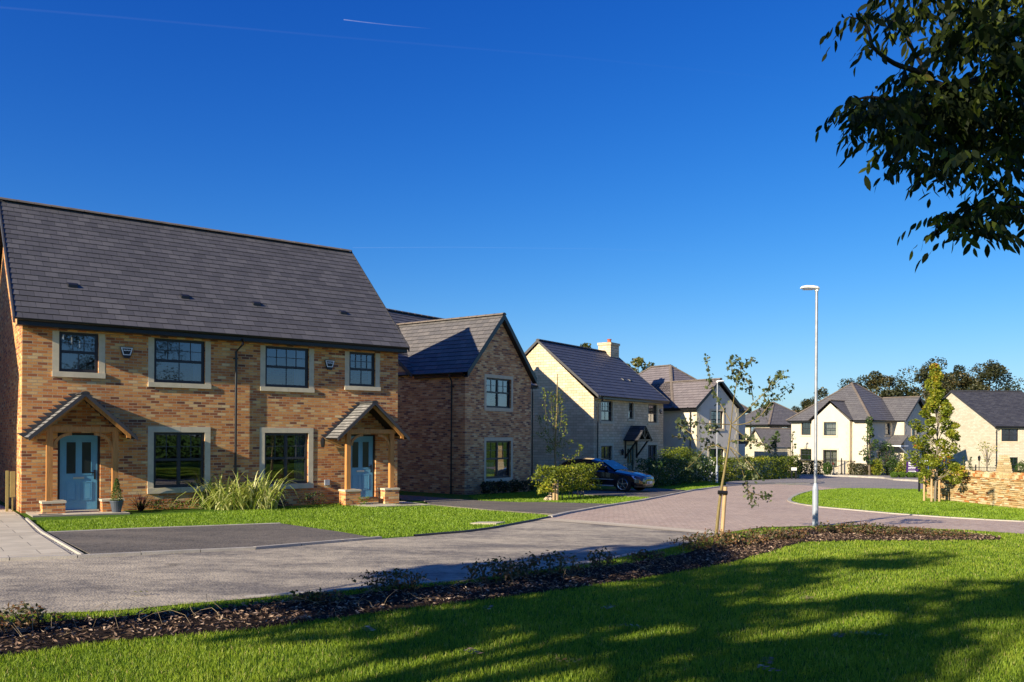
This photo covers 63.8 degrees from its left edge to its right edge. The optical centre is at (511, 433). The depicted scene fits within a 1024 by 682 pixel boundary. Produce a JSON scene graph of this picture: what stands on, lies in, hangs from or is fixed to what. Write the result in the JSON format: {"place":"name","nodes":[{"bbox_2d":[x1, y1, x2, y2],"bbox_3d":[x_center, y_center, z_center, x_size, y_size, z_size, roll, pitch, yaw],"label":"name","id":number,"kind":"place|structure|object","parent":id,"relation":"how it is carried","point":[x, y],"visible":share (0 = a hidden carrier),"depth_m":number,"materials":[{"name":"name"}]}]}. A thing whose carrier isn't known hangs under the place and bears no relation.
{"place":"outdoors","nodes":[
{"label":"outdoors","id":0,"kind":"place"},
{"bbox_2d":[0,505,70,556],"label":"flagstone path","id":1,"kind":"structure","parent":0,"point":[19,536],"depth_m":14.78,"materials":[{"name":"stone"}]},
{"bbox_2d":[17,513,77,555],"bbox_3d":[-10.118,1.956,17.368,0.194,0.088,10.856,0,0,-37],"label":"gravel strip","id":2,"kind":"object","parent":1,"relation":"on","point":[54,542],"visible":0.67,"depth_m":14.97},
{"bbox_2d":[26,510,129,516],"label":"pathway","id":3,"kind":"structure","parent":0,"point":[74,513],"depth_m":20.50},
{"bbox_2d":[109,478,123,511],"bbox_3d":[-10.098,1.569,21.020,0.331,0.889,0.342,0,0,0],"label":"potted conifer","id":4,"kind":"object","parent":3,"relation":"on","point":[116,505],"visible":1,"depth_m":20.95,"materials":[{"name":"green plant"}]},
{"bbox_2d":[47,523,367,553],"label":"driveway","id":5,"kind":"structure","parent":0,"point":[151,539],"depth_m":15.82,"materials":[{"name":"asphalt"}]},
{"bbox_2d":[0,520,719,614],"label":"road","id":6,"kind":"structure","parent":0,"point":[77,584],"depth_m":12.39,"materials":[{"name":"asphalt"}]},
{"bbox_2d":[356,501,429,506],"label":"pathway","id":7,"kind":"structure","parent":0,"point":[368,504],"depth_m":25.46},
{"bbox_2d":[399,495,605,514],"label":"side driveway","id":8,"kind":"structure","parent":0,"point":[548,508],"depth_m":26.34,"materials":[{"name":"asphalt"}]},
{"bbox_2d":[0,452,1023,681],"bbox_3d":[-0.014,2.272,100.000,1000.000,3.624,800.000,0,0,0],"label":"ground","id":9,"kind":"structure","parent":0,"point":[135,513],"depth_m":8.38,"materials":[{"name":"plant"}]},
{"bbox_2d":[5,471,14,511],"bbox_3d":[-12.647,1.540,20.739,0.200,1.220,0.110,0,0,-37],"label":"gate post","id":10,"kind":"object","parent":9,"relation":"on","point":[12,484],"visible":0.71,"depth_m":20.71,"materials":[{"name":"wood"}]},
{"bbox_2d":[25,518,83,553],"bbox_3d":[-8.991,1.992,15.924,0.140,0.219,7.343,0,0,-37],"label":"edging","id":11,"kind":"object","parent":9,"relation":"on","point":[69,547],"visible":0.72,"depth_m":15.01,"materials":[{"name":"concrete"}]},
{"bbox_2d":[125,494,156,510],"bbox_3d":[-9.872,1.780,22.070,1.076,0.568,0.973,0,0,44],"label":"cordyline","id":12,"kind":"object","parent":9,"relation":"on","point":[141,508],"visible":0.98,"depth_m":21.98,"materials":[{"name":"red plant"}]},
{"bbox_2d":[47,523,273,531],"bbox_3d":[-7.309,2.064,17.678,4.710,0.226,0.156,0,0,-35],"label":"edging","id":13,"kind":"object","parent":9,"relation":"on","point":[158,527],"visible":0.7,"depth_m":17.51,"materials":[{"name":"concrete"}]},
{"bbox_2d":[132,498,196,509],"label":"shrub","id":14,"kind":"object","parent":9,"relation":"on","point":[171,506],"visible":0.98,"depth_m":22.34,"materials":[{"name":"green plant"}]},
{"bbox_2d":[0,536,381,560],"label":"kerb","id":15,"kind":"structure","parent":9,"relation":"on","point":[173,551],"depth_m":13.65,"materials":[{"name":"concrete"}]},
{"bbox_2d":[0,197,409,513],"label":"brick house","id":16,"kind":"structure","parent":9,"relation":"on","point":[146,357],"depth_m":23.88,"materials":[{"name":"brown brick"}]},
{"bbox_2d":[57,433,99,510],"bbox_3d":[-11.305,1.009,21.465,1.040,2.059,0.180,0,0,-37],"label":"door","id":17,"kind":"structure","parent":16,"relation":"in","point":[78,476],"depth_m":21.50,"materials":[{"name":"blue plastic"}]},
{"bbox_2d":[52,330,105,378],"bbox_3d":[-11.326,-2.049,21.489,1.240,1.176,0.306,0,0,-37],"label":"window","id":18,"kind":"structure","parent":16,"relation":"in","point":[74,354],"depth_m":21.52,"materials":[{"name":"beige glass"}]},
{"bbox_2d":[147,426,210,493],"bbox_3d":[-9.319,0.721,22.994,1.680,1.840,0.306,0,0,-37],"label":"window","id":19,"kind":"structure","parent":16,"relation":"in","point":[152,488],"depth_m":22.94,"materials":[{"name":"beige glass"}]},
{"bbox_2d":[148,337,210,388],"bbox_3d":[-9.302,-1.952,22.994,1.680,1.346,0.306,0,0,-37],"label":"window","id":20,"kind":"structure","parent":16,"relation":"in","point":[199,347],"depth_m":23.08,"materials":[{"name":"beige glass"}]},
{"bbox_2d":[259,427,313,488],"bbox_3d":[-6.840,0.737,24.833,1.680,1.840,0.306,0,0,-37],"label":"window","id":21,"kind":"structure","parent":16,"relation":"in","point":[300,434],"depth_m":25.04,"materials":[{"name":"beige glass"}]},
{"bbox_2d":[260,345,314,392],"bbox_3d":[-6.815,-1.936,24.840,1.680,1.346,0.306,0,0,-37],"label":"window","id":22,"kind":"structure","parent":16,"relation":"in","point":[300,367],"depth_m":25.00,"materials":[{"name":"beige glass"}]},
{"bbox_2d":[344,351,380,390],"bbox_3d":[-4.826,-1.988,26.318,1.250,1.216,0.306,0,0,-37],"label":"window","id":23,"kind":"structure","parent":16,"relation":"in","point":[348,386],"depth_m":26.37,"materials":[{"name":"beige glass"}]},
{"bbox_2d":[351,434,375,498],"bbox_3d":[-4.834,1.050,26.270,1.040,2.059,0.180,0,0,-37],"label":"door","id":24,"kind":"structure","parent":16,"relation":"in","point":[363,448],"depth_m":26.37,"materials":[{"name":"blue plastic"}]},
{"bbox_2d":[164,468,310,511],"bbox_3d":[-7.831,1.613,23.019,4.109,1.391,3.413,0,0,0],"label":"flax plant","id":25,"kind":"object","parent":9,"relation":"on","point":[248,496],"visible":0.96,"depth_m":22.84,"materials":[{"name":"green plant"}]},
{"bbox_2d":[35,503,547,537],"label":"lawn grass","id":26,"kind":"structure","parent":9,"relation":"on","point":[354,526],"depth_m":20.03,"materials":[{"name":"plant"}]},
{"bbox_2d":[244,544,678,597],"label":"kerb","id":27,"kind":"structure","parent":9,"relation":"on","point":[367,587],"depth_m":11.03,"materials":[{"name":"concrete"}]},
{"bbox_2d":[387,308,537,494],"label":"brick house","id":28,"kind":"structure","parent":9,"relation":"on","point":[466,384],"depth_m":33.70,"materials":[{"name":"brown brick"}]},
{"bbox_2d":[484,374,512,411],"bbox_3d":[-0.632,-1.671,33.973,0.276,1.490,1.960,0,0,36],"label":"window","id":29,"kind":"structure","parent":28,"relation":"in","point":[500,401],"depth_m":33.94,"materials":[{"name":"beige glass"}]},
{"bbox_2d":[484,437,512,481],"bbox_3d":[-0.642,1.059,33.974,0.276,1.810,1.960,0,0,36],"label":"window","id":30,"kind":"structure","parent":28,"relation":"in","point":[500,467],"depth_m":33.97,"materials":[{"name":"beige glass"}]},
{"bbox_2d":[414,516,550,536],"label":"kerb","id":31,"kind":"structure","parent":9,"relation":"on","point":[470,530],"depth_m":18.28,"materials":[{"name":"concrete"}]},
{"bbox_2d":[480,480,497,494],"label":"shrub","id":32,"kind":"object","parent":9,"relation":"on","point":[488,484],"visible":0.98,"depth_m":32.48,"materials":[{"name":"green plant"}]},
{"bbox_2d":[0,526,1000,655],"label":"mulch bed","id":33,"kind":"object","parent":9,"relation":"on","point":[64,642],"visible":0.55,"depth_m":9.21,"materials":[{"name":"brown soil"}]},
{"bbox_2d":[0,600,65,627],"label":"shrub","id":34,"kind":"object","parent":33,"relation":"on","point":[39,616],"visible":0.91,"depth_m":8.07,"materials":[{"name":"green plant"}]},
{"bbox_2d":[288,587,348,603],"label":"shrub","id":35,"kind":"object","parent":33,"relation":"on","point":[312,594],"visible":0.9,"depth_m":9.56,"materials":[{"name":"green plant"}]},
{"bbox_2d":[0,549,676,638],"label":"dry stems","id":36,"kind":"object","parent":33,"relation":"on","point":[275,603],"visible":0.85,"depth_m":8.69,"materials":[{"name":"plant"}]},
{"bbox_2d":[348,568,436,589],"bbox_3d":[-1.534,1.896,10.526,1.142,0.345,0.680,0,0,0],"label":"shrub","id":37,"kind":"object","parent":33,"relation":"on","point":[395,574],"visible":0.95,"depth_m":10.51,"materials":[{"name":"green plant"}]},
{"bbox_2d":[459,556,531,582],"bbox_3d":[-0.222,1.881,11.174,1.007,0.459,0.599,0,0,0],"label":"shrub","id":38,"kind":"object","parent":33,"relation":"on","point":[483,577],"visible":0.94,"depth_m":11.16,"materials":[{"name":"green plant"}]},
{"bbox_2d":[494,560,540,578],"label":"shrub","id":39,"kind":"object","parent":33,"relation":"on","point":[521,566],"visible":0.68,"depth_m":11.59,"materials":[{"name":"green plant"}]},
{"bbox_2d":[514,550,586,577],"bbox_3d":[0.518,1.897,11.856,1.121,0.462,0.676,0,0,0],"label":"shrub","id":40,"kind":"object","parent":33,"relation":"on","point":[550,565],"visible":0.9,"depth_m":11.86,"materials":[{"name":"green plant"}]},
{"bbox_2d":[584,546,621,567],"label":"shrub","id":41,"kind":"object","parent":33,"relation":"on","point":[595,562],"visible":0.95,"depth_m":12.75,"materials":[{"name":"green plant"}]},
{"bbox_2d":[627,549,671,559],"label":"shrub","id":42,"kind":"object","parent":33,"relation":"on","point":[645,554],"visible":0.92,"depth_m":13.84,"materials":[{"name":"green plant"}]},
{"bbox_2d":[663,533,726,549],"bbox_3d":[3.452,2.046,15.361,1.022,0.380,0.772,0,0,-28],"label":"shrub","id":43,"kind":"object","parent":33,"relation":"on","point":[685,538],"visible":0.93,"depth_m":15.31,"materials":[{"name":"green plant"}]},
{"bbox_2d":[688,528,747,546],"bbox_3d":[4.004,2.046,15.973,1.125,0.432,0.600,0,0,0],"label":"shrub","id":44,"kind":"object","parent":33,"relation":"on","point":[733,537],"visible":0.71,"depth_m":15.89,"materials":[{"name":"green plant"}]},
{"bbox_2d":[712,529,770,546],"bbox_3d":[4.478,2.078,16.204,1.278,0.391,0.761,0,0,0],"label":"shrub","id":45,"kind":"object","parent":33,"relation":"on","point":[747,538],"visible":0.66,"depth_m":16.16,"materials":[{"name":"green plant"}]},
{"bbox_2d":[740,526,792,540],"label":"shrub","id":46,"kind":"object","parent":33,"relation":"on","point":[775,535],"visible":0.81,"depth_m":17.10,"materials":[{"name":"green plant"}]},
{"bbox_2d":[765,526,810,539],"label":"shrub","id":47,"kind":"object","parent":33,"relation":"on","point":[796,534],"visible":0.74,"depth_m":17.41,"materials":[{"name":"green plant"}]},
{"bbox_2d":[800,521,844,532],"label":"shrub","id":48,"kind":"object","parent":33,"relation":"on","point":[820,530],"visible":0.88,"depth_m":19.06,"materials":[{"name":"green plant"}]},
{"bbox_2d":[821,519,881,534],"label":"shrub","id":49,"kind":"object","parent":33,"relation":"on","point":[849,525],"visible":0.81,"depth_m":18.89,"materials":[{"name":"green plant"}]},
{"bbox_2d":[843,522,910,534],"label":"shrub","id":50,"kind":"object","parent":33,"relation":"on","point":[890,531],"visible":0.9,"depth_m":18.69,"materials":[{"name":"green plant"}]},
{"bbox_2d":[883,524,930,534],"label":"shrub","id":51,"kind":"object","parent":33,"relation":"on","point":[916,528],"visible":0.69,"depth_m":18.94,"materials":[{"name":"green plant"}]},
{"bbox_2d":[912,528,970,537],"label":"shrub","id":52,"kind":"object","parent":33,"relation":"on","point":[936,532],"visible":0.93,"depth_m":18.56,"materials":[{"name":"green plant"}]},
{"bbox_2d":[492,479,510,493],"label":"grass tuft","id":53,"kind":"object","parent":9,"relation":"on","point":[503,488],"visible":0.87,"depth_m":33.10,"materials":[{"name":"green plant"}]},
{"bbox_2d":[505,479,522,492],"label":"grass tuft","id":54,"kind":"object","parent":9,"relation":"on","point":[514,488],"visible":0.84,"depth_m":33.87,"materials":[{"name":"green plant"}]},
{"bbox_2d":[533,374,583,495],"bbox_3d":[1.795,0.104,32.232,1.994,4.899,0.946,0,0,0],"label":"young tree","id":55,"kind":"object","parent":9,"relation":"on","point":[556,428],"visible":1,"depth_m":32.24,"materials":[{"name":"green plant"}]},
{"bbox_2d":[528,461,601,498],"bbox_3d":[2.019,1.775,30.685,0.973,1.417,4.724,0,0,32],"label":"hedge","id":56,"kind":"object","parent":9,"relation":"on","point":[570,485],"visible":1,"depth_m":30.49,"materials":[{"name":"green plant"}]},
{"bbox_2d":[524,339,670,481],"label":"stone house","id":57,"kind":"structure","parent":9,"relation":"on","point":[613,408],"depth_m":46.66,"materials":[{"name":"stone"}]},
{"bbox_2d":[600,400,613,423],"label":"window","id":58,"kind":"structure","parent":57,"relation":"in","point":[601,421],"depth_m":45.93,"materials":[{"name":"beige glass"}]},
{"bbox_2d":[600,443,613,459],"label":"window","id":59,"kind":"structure","parent":57,"relation":"in","point":[604,452],"depth_m":46.01,"materials":[{"name":"beige glass"}]},
{"bbox_2d":[627,445,632,469],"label":"door","id":60,"kind":"structure","parent":57,"relation":"in","point":[630,454],"depth_m":48.31,"materials":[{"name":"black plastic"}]},
{"bbox_2d":[647,442,657,470],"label":"window","id":61,"kind":"structure","parent":57,"relation":"in","point":[650,445],"depth_m":50.81,"materials":[{"name":"beige glass"}]},
{"bbox_2d":[647,404,658,424],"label":"window","id":62,"kind":"structure","parent":57,"relation":"in","point":[648,422],"depth_m":50.65,"materials":[{"name":"beige glass"}]},
{"bbox_2d":[573,488,685,496],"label":"car driveway","id":63,"kind":"structure","parent":9,"relation":"on","point":[650,492],"depth_m":35.37,"materials":[{"name":"asphalt"}]},
{"bbox_2d":[556,458,653,491],"bbox_3d":[4.255,1.836,37.495,4.449,1.470,1.900,0,0,35],"label":"parked car","id":64,"kind":"object","parent":63,"relation":"on","point":[620,477],"visible":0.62,"depth_m":36.51,"materials":[{"name":"black paint"}]},
{"bbox_2d":[626,357,654,372],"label":"dense tree","id":65,"kind":"object","parent":9,"relation":"on","point":[639,361],"visible":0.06,"depth_m":91.10,"materials":[{"name":"green plant"}]},
{"bbox_2d":[627,453,714,487],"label":"hedge","id":66,"kind":"object","parent":9,"relation":"on","point":[651,466],"visible":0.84,"depth_m":43.71,"materials":[{"name":"green plant"}]},
{"bbox_2d":[654,444,701,465],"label":"shrub","id":67,"kind":"object","parent":9,"relation":"on","point":[680,451],"visible":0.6,"depth_m":47.59,"materials":[{"name":"green plant"}]},
{"bbox_2d":[548,482,823,516],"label":"kerb","id":68,"kind":"structure","parent":9,"relation":"on","point":[583,509],"depth_m":30.11,"materials":[{"name":"concrete"}]},
{"bbox_2d":[638,364,751,480],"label":"rendered house","id":69,"kind":"structure","parent":9,"relation":"on","point":[686,395],"depth_m":53.38,"materials":[{"name":"paint"}]},
{"bbox_2d":[710,409,724,430],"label":"window","id":70,"kind":"structure","parent":69,"relation":"in","point":[711,410],"depth_m":52.95,"materials":[{"name":"beige glass"}]},
{"bbox_2d":[700,453,721,481],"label":"shrub","id":71,"kind":"object","parent":9,"relation":"on","point":[709,466],"visible":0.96,"depth_m":48.68,"materials":[{"name":"green plant"}]},
{"bbox_2d":[716,380,723,482],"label":"street lamp","id":72,"kind":"object","parent":9,"relation":"on","point":[717,381],"visible":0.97,"depth_m":48.57,"materials":[{"name":"metal"}]},
{"bbox_2d":[720,486,726,537],"bbox_3d":[4.375,1.759,17.045,0.157,1.331,0.080,0,0,0],"label":"tree stake","id":73,"kind":"object","parent":9,"relation":"on","point":[723,510],"visible":0.6,"depth_m":17.01,"materials":[{"name":"wood"}]},
{"bbox_2d":[671,353,793,538],"bbox_3d":[4.520,0.300,17.023,2.467,4.052,1.416,0,0,0],"label":"young tree","id":74,"kind":"object","parent":9,"relation":"on","point":[739,376],"visible":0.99,"depth_m":17.03,"materials":[{"name":"green plant"}]},
{"bbox_2d":[707,454,808,481],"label":"hedge","id":75,"kind":"object","parent":9,"relation":"on","point":[790,462],"visible":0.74,"depth_m":55.22,"materials":[{"name":"green plant"}]},
{"bbox_2d":[745,428,790,469],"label":"garage","id":76,"kind":"structure","parent":9,"relation":"on","point":[768,433],"depth_m":84.07,"materials":[{"name":"stone"}]},
{"bbox_2d":[754,447,787,475],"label":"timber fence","id":77,"kind":"object","parent":9,"relation":"on","point":[780,451],"visible":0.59,"depth_m":64.81,"materials":[{"name":"wood"}]},
{"bbox_2d":[745,401,797,462],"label":"stone house","id":78,"kind":"structure","parent":9,"relation":"on","point":[778,415],"depth_m":87.81,"materials":[{"name":"grey tile"}]},
{"bbox_2d":[725,478,823,484],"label":"footpath","id":79,"kind":"structure","parent":9,"relation":"on","point":[773,481],"depth_m":50.46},
{"bbox_2d":[800,285,819,525],"bbox_3d":[7.501,-0.603,20.767,0.473,6.295,0.244,0,0,0],"label":"street lamp","id":80,"kind":"object","parent":9,"relation":"on","point":[815,490],"visible":0.96,"depth_m":20.71,"materials":[{"name":"metal"}]},
{"bbox_2d":[798,387,828,412],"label":"dense tree","id":81,"kind":"object","parent":9,"relation":"on","point":[807,403],"visible":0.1,"depth_m":119.51,"materials":[{"name":"green plant"}]},
{"bbox_2d":[797,458,855,474],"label":"railing","id":82,"kind":"object","parent":9,"relation":"on","point":[825,460],"visible":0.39,"depth_m":71.03,"materials":[{"name":"black metal"}]},
{"bbox_2d":[847,463,868,474],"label":"hedge","id":83,"kind":"object","parent":9,"relation":"on","point":[858,468],"visible":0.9,"depth_m":69.92,"materials":[{"name":"green plant"}]},
{"bbox_2d":[786,382,930,474],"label":"rendered house","id":84,"kind":"structure","parent":9,"relation":"on","point":[845,412],"depth_m":72.54,"materials":[{"name":"paint"}]},
{"bbox_2d":[822,421,837,436],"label":"window","id":85,"kind":"structure","parent":84,"relation":"in","point":[823,422],"depth_m":72.61,"materials":[{"name":"white glass"}]},
{"bbox_2d":[821,448,838,468],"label":"window","id":86,"kind":"structure","parent":84,"relation":"in","point":[825,449],"depth_m":72.56,"materials":[{"name":"white glass"}]},
{"bbox_2d":[801,474,917,481],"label":"kerb","id":87,"kind":"structure","parent":9,"relation":"on","point":[862,477],"depth_m":65.33,"materials":[{"name":"concrete"}]},
{"bbox_2d":[859,416,878,474],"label":"young tree","id":88,"kind":"object","parent":9,"relation":"on","point":[870,433],"visible":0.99,"depth_m":69.76,"materials":[{"name":"green plant"}]},
{"bbox_2d":[833,474,917,479],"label":"footpath","id":89,"kind":"structure","parent":9,"relation":"on","point":[888,476],"depth_m":66.96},
{"bbox_2d":[870,457,885,474],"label":"shrub","id":90,"kind":"object","parent":9,"relation":"on","point":[877,463],"visible":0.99,"depth_m":69.54,"materials":[{"name":"green plant"}]},
{"bbox_2d":[857,371,907,458],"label":"dense tree","id":91,"kind":"object","parent":9,"relation":"on","point":[872,382],"visible":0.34,"depth_m":113.89,"materials":[{"name":"green plant"}]},
{"bbox_2d":[877,441,896,473],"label":"young tree","id":92,"kind":"object","parent":9,"relation":"on","point":[886,448],"visible":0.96,"depth_m":70.80,"materials":[{"name":"green plant"}]},
{"bbox_2d":[882,456,898,474],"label":"shrub","id":93,"kind":"object","parent":9,"relation":"on","point":[892,464],"visible":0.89,"depth_m":70.39,"materials":[{"name":"green plant"}]},
{"bbox_2d":[787,490,1023,521],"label":"kerb","id":94,"kind":"structure","parent":9,"relation":"on","point":[790,498],"depth_m":25.72,"materials":[{"name":"concrete"}]},
{"bbox_2d":[791,488,1023,520],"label":"lawn grass","id":95,"kind":"structure","parent":9,"relation":"on","point":[868,495],"depth_m":30.60,"materials":[{"name":"plant"}]},
{"bbox_2d":[815,0,1023,271],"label":"broadleaf tree","id":96,"kind":"object","parent":9,"relation":"on","point":[951,112],"visible":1,"depth_m":4.54,"materials":[{"name":"green plant"}]},
{"bbox_2d":[897,356,964,407],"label":"dense tree","id":97,"kind":"object","parent":9,"relation":"on","point":[949,383],"visible":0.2,"depth_m":111.36,"materials":[{"name":"green plant"}]},
{"bbox_2d":[901,363,967,500],"bbox_3d":[16.818,0.089,32.818,2.077,5.868,2.196,0,0,0],"label":"maple tree","id":98,"kind":"object","parent":9,"relation":"on","point":[934,402],"visible":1,"depth_m":32.61,"materials":[{"name":"green plant"}]},
{"bbox_2d":[913,390,1023,470],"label":"stone house","id":99,"kind":"structure","parent":9,"relation":"on","point":[993,418],"depth_m":80.15,"materials":[{"name":"grey stone"}]},
{"bbox_2d":[1000,429,1019,442],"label":"window","id":100,"kind":"structure","parent":99,"relation":"in","point":[1016,432],"depth_m":76.58,"materials":[{"name":"white glass"}]},
{"bbox_2d":[946,364,991,394],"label":"dense tree","id":101,"kind":"object","parent":9,"relation":"on","point":[959,374],"visible":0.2,"depth_m":115.52,"materials":[{"name":"green plant"}]},
{"bbox_2d":[926,469,1023,507],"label":"stone wall","id":102,"kind":"structure","parent":9,"relation":"on","point":[997,488],"depth_m":31.19,"materials":[{"name":"beige stone"}]},
{"bbox_2d":[976,441,997,470],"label":"young tree","id":103,"kind":"object","parent":9,"relation":"on","point":[987,459],"visible":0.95,"depth_m":72.80,"materials":[{"name":"grey plant"}]},
{"bbox_2d":[960,359,1023,390],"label":"dense tree","id":104,"kind":"object","parent":9,"relation":"on","point":[992,370],"visible":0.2,"depth_m":115.02,"materials":[{"name":"green plant"}]},
{"bbox_2d":[996,455,1011,472],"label":"stone pier","id":105,"kind":"structure","parent":9,"relation":"on","point":[1004,466],"depth_m":41.86,"materials":[{"name":"stone"}]},
{"bbox_2d":[0,0,1023,431],"label":"sky","id":106,"kind":"structure","parent":0,"point":[652,178],"materials":[{"name":"blue"}]},
{"bbox_2d":[468,492,648,503],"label":"lawn grass","id":107,"kind":"structure","parent":0,"point":[530,496],"depth_m":30.44,"materials":[{"name":"plant"}]},
{"bbox_2d":[655,481,720,489],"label":"lawn grass","id":108,"kind":"structure","parent":0,"point":[705,484],"depth_m":43.29,"materials":[{"name":"plant"}]},
{"bbox_2d":[551,484,1023,533],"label":"block paving","id":109,"kind":"structure","parent":0,"point":[696,509],"depth_m":24.06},
{"bbox_2d":[541,518,714,533],"bbox_3d":[2.720,2.232,20.099,4.889,0.025,0.864,0,0,36],"label":"sett band","id":110,"kind":"object","parent":109,"relation":"on","point":[632,525],"visible":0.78,"depth_m":20.02,"materials":[{"name":"stone"}]},
{"bbox_2d":[772,472,927,488],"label":"road","id":111,"kind":"structure","parent":0,"point":[842,482],"depth_m":53.14,"materials":[{"name":"asphalt"}]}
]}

